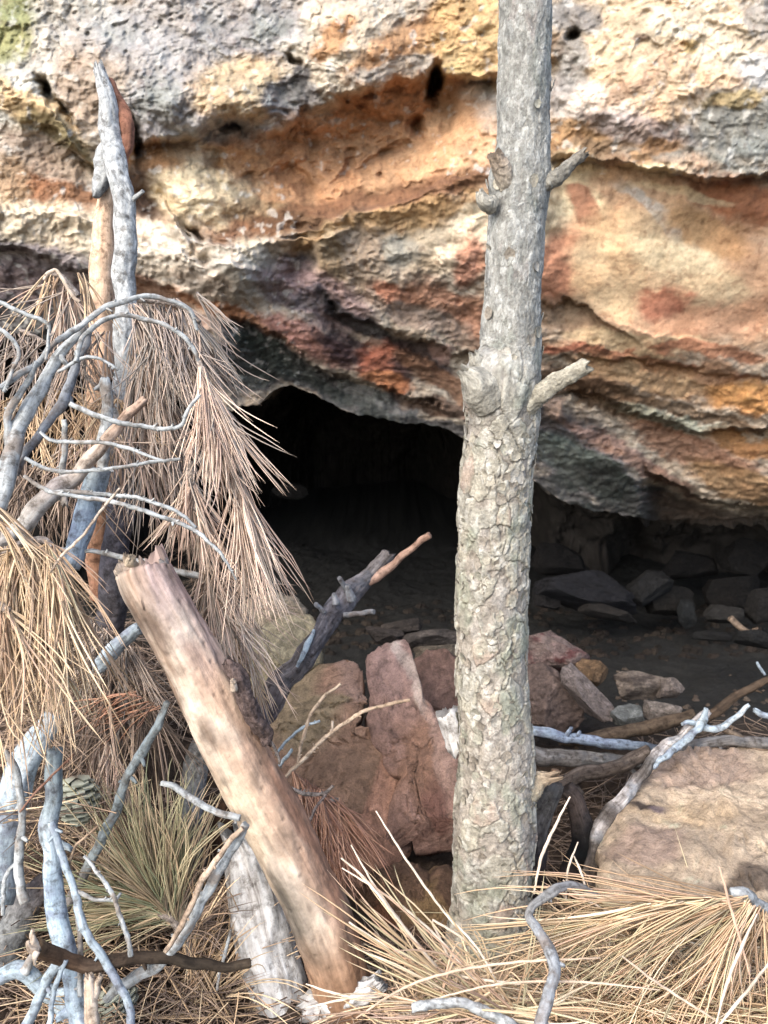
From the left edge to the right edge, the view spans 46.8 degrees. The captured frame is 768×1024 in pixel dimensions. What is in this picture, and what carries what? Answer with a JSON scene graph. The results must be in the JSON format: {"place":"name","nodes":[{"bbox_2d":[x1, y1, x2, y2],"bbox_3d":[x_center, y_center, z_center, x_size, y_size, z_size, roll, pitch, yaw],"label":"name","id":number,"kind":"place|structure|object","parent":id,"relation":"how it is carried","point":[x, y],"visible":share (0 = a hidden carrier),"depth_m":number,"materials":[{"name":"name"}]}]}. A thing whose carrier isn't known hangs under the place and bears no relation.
{"place":"outdoors","nodes":[
{"label":"outdoors","id":0,"kind":"place"},
{"bbox_2d":[0,327,86,521],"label":"branch","id":1,"kind":"object","parent":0,"point":[11,454],"visible":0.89,"depth_m":1.15,"materials":[{"name":"grey wood"}]},
{"bbox_2d":[3,361,37,444],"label":"branch","id":2,"kind":"object","parent":1,"relation":"on","point":[14,401],"visible":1,"depth_m":1.14,"materials":[{"name":"grey wood"}]},
{"bbox_2d":[0,293,198,389],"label":"branch","id":3,"kind":"object","parent":2,"relation":"on","point":[67,334],"visible":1,"depth_m":1.18,"materials":[{"name":"grey wood"}]},
{"bbox_2d":[0,300,52,360],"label":"branch","id":4,"kind":"object","parent":3,"relation":"attached to","point":[25,314],"visible":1,"depth_m":1.14,"materials":[{"name":"grey wood"}]},
{"bbox_2d":[17,328,92,475],"bbox_3d":[-0.446,-0.153,1.208,0.028,0.190,0.163,6,13,27],"label":"branch","id":5,"kind":"object","parent":1,"relation":"on","point":[59,407],"visible":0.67,"depth_m":1.21,"materials":[{"name":"grey wood"}]},
{"bbox_2d":[0,272,122,381],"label":"pine bough","id":6,"kind":"object","parent":5,"relation":"attached to","point":[58,313],"visible":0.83,"depth_m":1.25,"materials":[{"name":"brown plant"}]},
{"bbox_2d":[0,396,147,551],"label":"branch","id":7,"kind":"object","parent":1,"relation":"attached to","point":[37,506],"visible":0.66,"depth_m":1.13,"materials":[{"name":"beige wood"}]},
{"bbox_2d":[0,0,767,613],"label":"cliff","id":8,"kind":"structure","parent":0,"point":[308,176],"depth_m":2.01,"materials":[{"name":"stone"}]},
{"bbox_2d":[0,479,767,1023],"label":"ground","id":9,"kind":"structure","parent":0,"point":[328,535],"depth_m":3.09,"materials":[{"name":"soil"}]},
{"bbox_2d":[0,507,104,796],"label":"pine bough","id":10,"kind":"object","parent":9,"relation":"on","point":[9,652],"visible":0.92,"depth_m":0.99,"materials":[{"name":"beige plant"}]},
{"bbox_2d":[0,536,154,782],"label":"pine bough","id":11,"kind":"object","parent":10,"relation":"attached to","point":[57,615],"visible":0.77,"depth_m":1.01,"materials":[{"name":"beige plant"}]},
{"bbox_2d":[98,982,138,1023],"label":"pine cone","id":12,"kind":"object","parent":9,"relation":"on","point":[132,991],"visible":0.44,"depth_m":1.14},
{"bbox_2d":[3,620,248,943],"bbox_3d":[-0.381,0.387,1.289,0.376,0.447,0.260,0,12,0],"label":"pine bough","id":13,"kind":"object","parent":9,"relation":"on","point":[111,776],"visible":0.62,"depth_m":1.29,"materials":[{"name":"brown plant"}]},
{"bbox_2d":[91,623,142,673],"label":"branch","id":14,"kind":"object","parent":13,"relation":"on","point":[130,634],"visible":0.69,"depth_m":1.25,"materials":[{"name":"grey wood"}]},
{"bbox_2d":[1,748,275,1011],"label":"pine bough","id":15,"kind":"object","parent":9,"relation":"on","point":[152,889],"visible":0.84,"depth_m":1.19,"materials":[{"name":"green plant"}]},
{"bbox_2d":[66,700,169,915],"bbox_3d":[-0.354,0.392,1.152,0.167,0.317,0.018,-1,12,-3],"label":"branch","id":16,"kind":"object","parent":15,"relation":"on","point":[141,754],"visible":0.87,"depth_m":1.14,"materials":[{"name":"grey wood"}]},
{"bbox_2d":[160,780,240,824],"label":"branch","id":17,"kind":"object","parent":15,"relation":"on","point":[197,801],"visible":1,"depth_m":1.10,"materials":[{"name":"grey wood"}]},
{"bbox_2d":[202,795,233,904],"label":"branch","id":18,"kind":"object","parent":9,"relation":"on","point":[218,841],"visible":0.09,"depth_m":1.38,"materials":[{"name":"brown wood"}]},
{"bbox_2d":[137,808,310,1023],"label":"pine bough","id":19,"kind":"object","parent":9,"relation":"on","point":[191,944],"visible":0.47,"depth_m":1.20,"materials":[{"name":"brown plant"}]},
{"bbox_2d":[113,543,374,1023],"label":"log","id":20,"kind":"object","parent":9,"relation":"on","point":[231,730],"visible":0.91,"depth_m":1.11,"materials":[{"name":"brown wood"}]},
{"bbox_2d":[217,821,307,1017],"bbox_3d":[-0.154,0.603,1.210,0.195,0.334,0.104,10,15,39],"label":"log","id":21,"kind":"object","parent":9,"relation":"on","point":[251,884],"visible":0.55,"depth_m":1.20,"materials":[{"name":"white wood"}]},
{"bbox_2d":[271,482,308,499],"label":"rock","id":22,"kind":"object","parent":9,"relation":"on","point":[297,491],"visible":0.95,"depth_m":3.58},
{"bbox_2d":[269,660,411,898],"bbox_3d":[-0.103,0.486,1.599,0.253,0.317,0.344,-6,13,-25],"label":"rock","id":23,"kind":"object","parent":9,"relation":"on","point":[346,761],"visible":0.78,"depth_m":1.57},
{"bbox_2d":[287,770,397,909],"bbox_3d":[-0.089,0.504,1.361,0.204,0.217,0.179,-9,15,-36],"label":"pine bough","id":24,"kind":"object","parent":9,"relation":"on","point":[330,817],"visible":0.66,"depth_m":1.36,"materials":[{"name":"brown plant"}]},
{"bbox_2d":[256,532,431,724],"bbox_3d":[-0.092,0.192,1.478,0.347,0.304,0.107,-7,14,-30],"label":"branch","id":25,"kind":"object","parent":9,"relation":"on","point":[340,604],"visible":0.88,"depth_m":1.48,"materials":[{"name":"grey wood"}]},
{"bbox_2d":[0,495,767,1023],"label":"needle litter","id":26,"kind":"object","parent":9,"relation":"on","point":[756,1009],"visible":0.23,"depth_m":1.17,"materials":[{"name":"beige plant"}]},
{"bbox_2d":[3,747,30,905],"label":"branch","id":27,"kind":"object","parent":26,"relation":"on","point":[23,896],"visible":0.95,"depth_m":1.10,"materials":[{"name":"grey wood"}]},
{"bbox_2d":[0,873,43,967],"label":"branch","id":28,"kind":"object","parent":26,"relation":"on","point":[16,912],"visible":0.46,"depth_m":1.20,"materials":[{"name":"grey wood"}]},
{"bbox_2d":[0,711,59,905],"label":"branch","id":29,"kind":"object","parent":26,"relation":"on","point":[7,835],"visible":0.53,"depth_m":1.17,"materials":[{"name":"grey wood"}]},
{"bbox_2d":[0,960,68,1023],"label":"branch","id":30,"kind":"object","parent":26,"relation":"on","point":[10,971],"visible":0.49,"depth_m":1.12,"materials":[{"name":"grey wood"}]},
{"bbox_2d":[21,964,59,1023],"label":"branch","id":31,"kind":"object","parent":26,"relation":"on","point":[50,973],"visible":0.82,"depth_m":1.02,"materials":[{"name":"grey wood"}]},
{"bbox_2d":[38,746,84,1023],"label":"branch","id":32,"kind":"object","parent":26,"relation":"on","point":[59,928],"visible":0.74,"depth_m":1.06,"materials":[{"name":"grey wood"}]},
{"bbox_2d":[60,774,101,826],"bbox_3d":[-0.415,0.390,1.201,0.066,0.068,0.065,0,12,0],"label":"pine cone","id":33,"kind":"object","parent":26,"relation":"on","point":[84,784],"visible":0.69,"depth_m":1.19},
{"bbox_2d":[83,972,99,1023],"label":"branch","id":34,"kind":"object","parent":26,"relation":"on","point":[91,1014],"visible":1,"depth_m":1.01,"materials":[{"name":"beige wood"}]},
{"bbox_2d":[91,59,144,652],"bbox_3d":[-0.415,-0.231,1.388,0.091,0.922,0.169,3,12,12],"label":"snag","id":35,"kind":"object","parent":26,"relation":"on","point":[116,128],"visible":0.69,"depth_m":1.37,"materials":[{"name":"grey wood"}]},
{"bbox_2d":[0,329,177,552],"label":"pine bough","id":36,"kind":"object","parent":35,"relation":"attached to","point":[50,400],"visible":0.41,"depth_m":1.31,"materials":[{"name":"brown plant"}]},
{"bbox_2d":[89,333,231,558],"bbox_3d":[-0.337,-0.091,1.324,0.235,0.349,0.238,11,16,42],"label":"pine bough","id":37,"kind":"object","parent":36,"relation":"attached to","point":[153,478],"visible":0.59,"depth_m":1.32,"materials":[{"name":"brown plant"}]},
{"bbox_2d":[88,292,281,446],"bbox_3d":[-0.277,-0.196,1.276,0.204,0.240,0.257,4,13,20],"label":"pine bough","id":38,"kind":"object","parent":37,"relation":"attached to","point":[172,356],"visible":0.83,"depth_m":1.27,"materials":[{"name":"brown plant"}]},
{"bbox_2d":[84,143,114,602],"bbox_3d":[-0.467,-0.231,1.460,0.054,0.769,0.120,6,13,26],"label":"post","id":39,"kind":"object","parent":35,"relation":"attached to","point":[101,258],"visible":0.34,"depth_m":1.43,"materials":[{"name":"beige wood"}]},
{"bbox_2d":[25,928,251,975],"bbox_3d":[-0.283,0.508,1.042,0.251,0.121,0.040,-5,13,-23],"label":"branch","id":40,"kind":"object","parent":26,"relation":"on","point":[40,948],"visible":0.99,"depth_m":1.04,"materials":[{"name":"brown wood"}]},
{"bbox_2d":[47,960,67,1023],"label":"branch","id":41,"kind":"object","parent":40,"relation":"attached to","point":[61,968],"visible":1,"depth_m":1.01,"materials":[{"name":"grey wood"}]},
{"bbox_2d":[47,820,134,1023],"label":"branch","id":42,"kind":"object","parent":40,"relation":"on","point":[94,945],"visible":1,"depth_m":1.03,"materials":[{"name":"grey wood"}]},
{"bbox_2d":[83,855,133,956],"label":"branch","id":43,"kind":"object","parent":40,"relation":"on","point":[112,894],"visible":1,"depth_m":1.03,"materials":[{"name":"grey wood"}]},
{"bbox_2d":[102,821,249,1003],"bbox_3d":[-0.248,0.480,1.056,0.182,0.225,0.020,-2,12,-9],"label":"branch","id":44,"kind":"object","parent":40,"relation":"on","point":[134,977],"visible":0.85,"depth_m":1.05,"materials":[{"name":"grey wood"}]},
{"bbox_2d":[163,826,244,953],"bbox_3d":[-0.211,0.443,1.041,0.101,0.147,0.012,-4,13,-20],"label":"branch","id":45,"kind":"object","parent":44,"relation":"attached to","point":[206,874],"visible":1,"depth_m":1.04,"materials":[{"name":"beige wood"}]},
{"bbox_2d":[176,738,208,875],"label":"branch","id":46,"kind":"object","parent":26,"relation":"on","point":[193,749],"visible":0.26,"depth_m":1.35,"materials":[{"name":"grey wood"}]},
{"bbox_2d":[170,577,300,780],"bbox_3d":[-0.228,0.249,1.326,0.225,0.301,0.192,-10,15,-38],"label":"pine bough","id":47,"kind":"object","parent":46,"relation":"on","point":[253,676],"visible":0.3,"depth_m":1.33,"materials":[{"name":"brown plant"}]},
{"bbox_2d":[141,469,313,692],"bbox_3d":[-0.225,0.120,1.221,0.215,0.360,0.184,8,15,34],"label":"pine bough","id":48,"kind":"object","parent":47,"relation":"attached to","point":[192,496],"visible":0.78,"depth_m":1.21,"materials":[{"name":"brown plant"}]},
{"bbox_2d":[59,547,198,578],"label":"branch","id":49,"kind":"object","parent":48,"relation":"attached to","point":[182,572],"visible":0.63,"depth_m":1.20,"materials":[{"name":"grey wood"}]},
{"bbox_2d":[63,466,110,570],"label":"branch","id":50,"kind":"object","parent":49,"relation":"on","point":[85,513],"visible":0.69,"depth_m":1.19,"materials":[{"name":"grey wood"}]},
{"bbox_2d":[93,376,113,467],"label":"branch","id":51,"kind":"object","parent":50,"relation":"on","point":[104,385],"visible":0.72,"depth_m":1.21,"materials":[{"name":"grey wood"}]},
{"bbox_2d":[169,358,312,639],"bbox_3d":[-0.176,-0.002,1.110,0.159,0.377,0.155,3,12,12],"label":"pine bough","id":52,"kind":"object","parent":48,"relation":"attached to","point":[221,431],"visible":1,"depth_m":1.11,"materials":[{"name":"brown plant"}]},
{"bbox_2d":[39,431,161,459],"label":"branch","id":53,"kind":"object","parent":52,"relation":"attached to","point":[71,441],"visible":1,"depth_m":1.06,"materials":[{"name":"grey wood"}]},
{"bbox_2d":[23,475,196,528],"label":"branch","id":54,"kind":"object","parent":52,"relation":"attached to","point":[104,494],"visible":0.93,"depth_m":1.06,"materials":[{"name":"grey wood"}]},
{"bbox_2d":[24,456,179,473],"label":"branch","id":55,"kind":"object","parent":54,"relation":"attached to","point":[59,471],"visible":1,"depth_m":1.05,"materials":[{"name":"grey wood"}]},
{"bbox_2d":[69,394,200,431],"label":"branch","id":56,"kind":"object","parent":52,"relation":"attached to","point":[86,411],"visible":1,"depth_m":1.07,"materials":[{"name":"grey wood"}]},
{"bbox_2d":[73,310,199,362],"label":"branch","id":57,"kind":"object","parent":52,"relation":"attached to","point":[91,329],"visible":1,"depth_m":1.07,"materials":[{"name":"grey wood"}]},
{"bbox_2d":[48,490,236,580],"bbox_3d":[-0.282,0.026,1.044,0.222,0.105,0.012,1,12,5],"label":"branch","id":58,"kind":"object","parent":52,"relation":"attached to","point":[62,493],"visible":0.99,"depth_m":1.04,"materials":[{"name":"grey wood"}]},
{"bbox_2d":[249,614,323,696],"bbox_3d":[-0.197,0.296,1.771,0.156,0.172,0.151,0,12,0],"label":"rock","id":59,"kind":"object","parent":26,"relation":"on","point":[285,650],"visible":0.45,"depth_m":1.74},
{"bbox_2d":[239,591,307,639],"bbox_3d":[-0.237,0.221,1.868,0.156,0.104,0.102,0,12,0],"label":"rock","id":60,"kind":"object","parent":59,"relation":"on","point":[296,608],"visible":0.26,"depth_m":1.83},
{"bbox_2d":[295,969,388,1023],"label":"wood chunk","id":61,"kind":"object","parent":26,"relation":"on","point":[375,981],"visible":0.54,"depth_m":1.15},
{"bbox_2d":[524,881,599,1023],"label":"branch","id":62,"kind":"object","parent":26,"relation":"on","point":[555,964],"visible":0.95,"depth_m":0.98,"materials":[{"name":"grey wood"}]},
{"bbox_2d":[558,781,592,882],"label":"branch","id":63,"kind":"object","parent":26,"relation":"on","point":[581,821],"visible":0.72,"depth_m":1.44,"materials":[{"name":"brown wood"}]},
{"bbox_2d":[435,853,767,1023],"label":"pine bough","id":64,"kind":"object","parent":26,"relation":"on","point":[670,913],"visible":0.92,"depth_m":1.05,"materials":[{"name":"brown plant"}]},
{"bbox_2d":[715,914,757,1023],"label":"pine needle","id":65,"kind":"object","parent":26,"relation":"on","point":[735,962],"visible":1,"depth_m":0.98,"materials":[{"name":"beige plant"}]},
{"bbox_2d":[365,626,404,644],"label":"rock","id":66,"kind":"object","parent":9,"relation":"on","point":[380,636],"visible":0.88,"depth_m":2.09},
{"bbox_2d":[380,618,422,634],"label":"rock","id":67,"kind":"object","parent":9,"relation":"on","point":[408,626],"visible":0.67,"depth_m":2.24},
{"bbox_2d":[356,859,452,935],"bbox_3d":[0.056,0.675,1.474,0.188,0.188,0.160,-9,15,-35],"label":"rock","id":68,"kind":"object","parent":9,"relation":"on","point":[437,881],"visible":0.4,"depth_m":1.43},
{"bbox_2d":[365,639,458,856],"bbox_3d":[0.056,0.421,1.612,0.175,0.326,0.269,-3,12,-14],"label":"rock","id":69,"kind":"object","parent":9,"relation":"on","point":[420,763],"visible":0.83,"depth_m":1.55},
{"bbox_2d":[402,629,456,648],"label":"rock","id":70,"kind":"object","parent":9,"relation":"on","point":[430,637],"visible":0.83,"depth_m":2.09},
{"bbox_2d":[414,648,457,711],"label":"rock","id":71,"kind":"object","parent":9,"relation":"on","point":[435,669],"visible":0.12,"depth_m":1.83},
{"bbox_2d":[302,858,616,1023],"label":"pine bough","id":72,"kind":"object","parent":9,"relation":"on","point":[456,1005],"visible":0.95,"depth_m":1.02,"materials":[{"name":"brown plant"}]},
{"bbox_2d":[376,811,512,1015],"bbox_3d":[0.071,0.471,1.054,0.189,0.199,0.012,8,14,33],"label":"pine needle","id":73,"kind":"object","parent":72,"relation":"on","point":[436,902],"visible":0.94,"depth_m":1.06,"materials":[{"name":"beige plant"}]},
{"bbox_2d":[356,957,599,1018],"bbox_3d":[0.103,0.531,0.993,0.271,0.082,0.011,0,12,2],"label":"pine needle","id":74,"kind":"object","parent":72,"relation":"on","point":[454,971],"visible":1,"depth_m":0.99,"materials":[{"name":"beige plant"}]},
{"bbox_2d":[433,980,659,998],"bbox_3d":[0.177,0.535,0.987,0.252,0.037,0.005,1,12,5],"label":"pine needle","id":75,"kind":"object","parent":72,"relation":"on","point":[537,981],"visible":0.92,"depth_m":0.98,"materials":[{"name":"beige plant"}]},
{"bbox_2d":[442,0,593,969],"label":"pine tree","id":76,"kind":"object","parent":9,"relation":"on","point":[502,783],"visible":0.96,"depth_m":1.19,"materials":[{"name":"grey plant"}]},
{"bbox_2d":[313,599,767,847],"bbox_3d":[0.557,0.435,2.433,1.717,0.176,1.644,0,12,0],"label":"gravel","id":77,"kind":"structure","parent":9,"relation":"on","point":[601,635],"depth_m":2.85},
{"bbox_2d":[677,599,696,628],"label":"rock","id":78,"kind":"object","parent":77,"relation":"on","point":[687,617],"visible":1,"depth_m":2.74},
{"bbox_2d":[702,604,744,623],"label":"rock","id":79,"kind":"object","parent":77,"relation":"on","point":[716,613],"visible":0.97,"depth_m":2.69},
{"bbox_2d":[744,587,767,624],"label":"rock","id":80,"kind":"object","parent":77,"relation":"on","point":[756,608],"visible":0.98,"depth_m":2.70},
{"bbox_2d":[532,782,563,905],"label":"branch","id":81,"kind":"object","parent":9,"relation":"on","point":[547,802],"visible":0.45,"depth_m":1.41,"materials":[{"name":"grey wood"}]},
{"bbox_2d":[527,662,584,732],"bbox_3d":[0.343,0.408,1.911,0.184,0.172,0.174,0,12,0],"label":"rock","id":82,"kind":"object","parent":9,"relation":"on","point":[554,704],"visible":0.54,"depth_m":1.84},
{"bbox_2d":[528,630,589,672],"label":"rock","id":83,"kind":"object","parent":82,"relation":"on","point":[550,648],"visible":0.66,"depth_m":1.93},
{"bbox_2d":[560,663,613,722],"bbox_3d":[0.422,0.367,1.844,0.118,0.122,0.088,0,12,0],"label":"rock","id":84,"kind":"object","parent":82,"relation":"on","point":[588,696],"visible":0.94,"depth_m":1.81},
{"bbox_2d":[575,658,607,686],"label":"rock","id":85,"kind":"object","parent":82,"relation":"on","point":[595,672],"visible":0.79,"depth_m":1.89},
{"bbox_2d":[530,542,586,575],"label":"rock","id":86,"kind":"object","parent":9,"relation":"on","point":[547,558],"visible":0.95,"depth_m":3.08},
{"bbox_2d":[532,570,636,614],"bbox_3d":[0.635,0.254,2.790,0.325,0.171,0.178,0,12,0],"label":"rock","id":87,"kind":"object","parent":9,"relation":"on","point":[575,591],"visible":0.92,"depth_m":2.72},
{"bbox_2d":[532,586,560,609],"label":"rock","id":88,"kind":"object","parent":87,"relation":"on","point":[543,601],"visible":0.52,"depth_m":2.79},
{"bbox_2d":[535,746,641,773],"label":"branch","id":89,"kind":"object","parent":9,"relation":"on","point":[545,757],"visible":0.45,"depth_m":1.71,"materials":[{"name":"grey wood"}]},
{"bbox_2d":[578,603,636,622],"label":"rock","id":90,"kind":"object","parent":9,"relation":"on","point":[603,611],"visible":1,"depth_m":2.59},
{"bbox_2d":[558,709,695,749],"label":"branch","id":91,"kind":"object","parent":9,"relation":"on","point":[652,726],"visible":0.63,"depth_m":1.75,"materials":[{"name":"brown wood"}]},
{"bbox_2d":[610,704,644,725],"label":"rock","id":92,"kind":"object","parent":9,"relation":"on","point":[621,715],"visible":0.86,"depth_m":1.79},
{"bbox_2d":[533,726,726,750],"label":"branch","id":93,"kind":"object","parent":9,"relation":"on","point":[568,736],"visible":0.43,"depth_m":1.71,"materials":[{"name":"grey wood"}]},
{"bbox_2d":[613,670,663,699],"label":"rock","id":94,"kind":"object","parent":9,"relation":"on","point":[634,685],"visible":0.9,"depth_m":1.91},
{"bbox_2d":[656,677,684,698],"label":"rock","id":95,"kind":"object","parent":94,"relation":"on","point":[671,687],"visible":0.97,"depth_m":1.89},
{"bbox_2d":[642,700,682,719],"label":"rock","id":96,"kind":"object","parent":9,"relation":"on","point":[653,709],"visible":0.74,"depth_m":1.79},
{"bbox_2d":[644,585,695,615],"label":"rock","id":97,"kind":"object","parent":9,"relation":"on","point":[667,603],"visible":0.74,"depth_m":2.83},
{"bbox_2d":[625,570,673,607],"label":"rock","id":98,"kind":"object","parent":97,"relation":"on","point":[646,587],"visible":0.93,"depth_m":2.79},
{"bbox_2d":[595,746,767,934],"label":"boulder","id":99,"kind":"object","parent":9,"relation":"on","point":[708,805],"visible":0.81,"depth_m":1.40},
{"bbox_2d":[557,745,650,794],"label":"branch","id":100,"kind":"object","parent":99,"relation":"on","point":[625,763],"visible":0.71,"depth_m":1.59,"materials":[{"name":"brown wood"}]},
{"bbox_2d":[580,703,749,890],"bbox_3d":[0.462,0.464,1.508,0.376,0.235,0.079,-7,14,-31],"label":"branch","id":101,"kind":"object","parent":99,"relation":"on","point":[665,749],"visible":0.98,"depth_m":1.50,"materials":[{"name":"grey wood"}]},
{"bbox_2d":[674,734,767,753],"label":"branch","id":102,"kind":"object","parent":99,"relation":"on","point":[719,741],"visible":0.77,"depth_m":1.61,"materials":[{"name":"grey wood"}]},
{"bbox_2d":[707,676,767,723],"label":"branch","id":103,"kind":"object","parent":99,"relation":"on","point":[723,706],"visible":0.84,"depth_m":1.65,"materials":[{"name":"brown wood"}]},
{"bbox_2d":[662,550,717,579],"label":"rock","id":104,"kind":"object","parent":9,"relation":"on","point":[680,564],"visible":0.94,"depth_m":3.08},
{"bbox_2d":[692,631,732,641],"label":"rock","id":105,"kind":"object","parent":9,"relation":"on","point":[712,636],"visible":0.95,"depth_m":2.39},
{"bbox_2d":[702,574,759,608],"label":"rock","id":106,"kind":"object","parent":9,"relation":"on","point":[734,591],"visible":0.82,"depth_m":2.97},
{"bbox_2d":[715,537,767,574],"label":"rock","id":107,"kind":"object","parent":106,"relation":"on","point":[742,555],"visible":1,"depth_m":2.98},
{"bbox_2d":[732,629,767,648],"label":"rock","id":108,"kind":"object","parent":9,"relation":"on","point":[755,638],"visible":1,"depth_m":2.29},
{"bbox_2d":[436,705,459,759],"bbox_3d":[0.106,0.336,1.360,0.053,0.081,0.036,8,14,32],"label":"wood chunk","id":109,"kind":"object","parent":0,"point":[447,722],"visible":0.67,"depth_m":1.35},
{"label":"branch","id":110,"kind":"object","parent":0,"visible":0},
{"bbox_2d":[285,698,409,778],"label":"branch","id":111,"kind":"object","parent":110,"relation":"attached to","point":[323,739],"visible":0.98,"depth_m":1.30,"materials":[{"name":"beige wood"}]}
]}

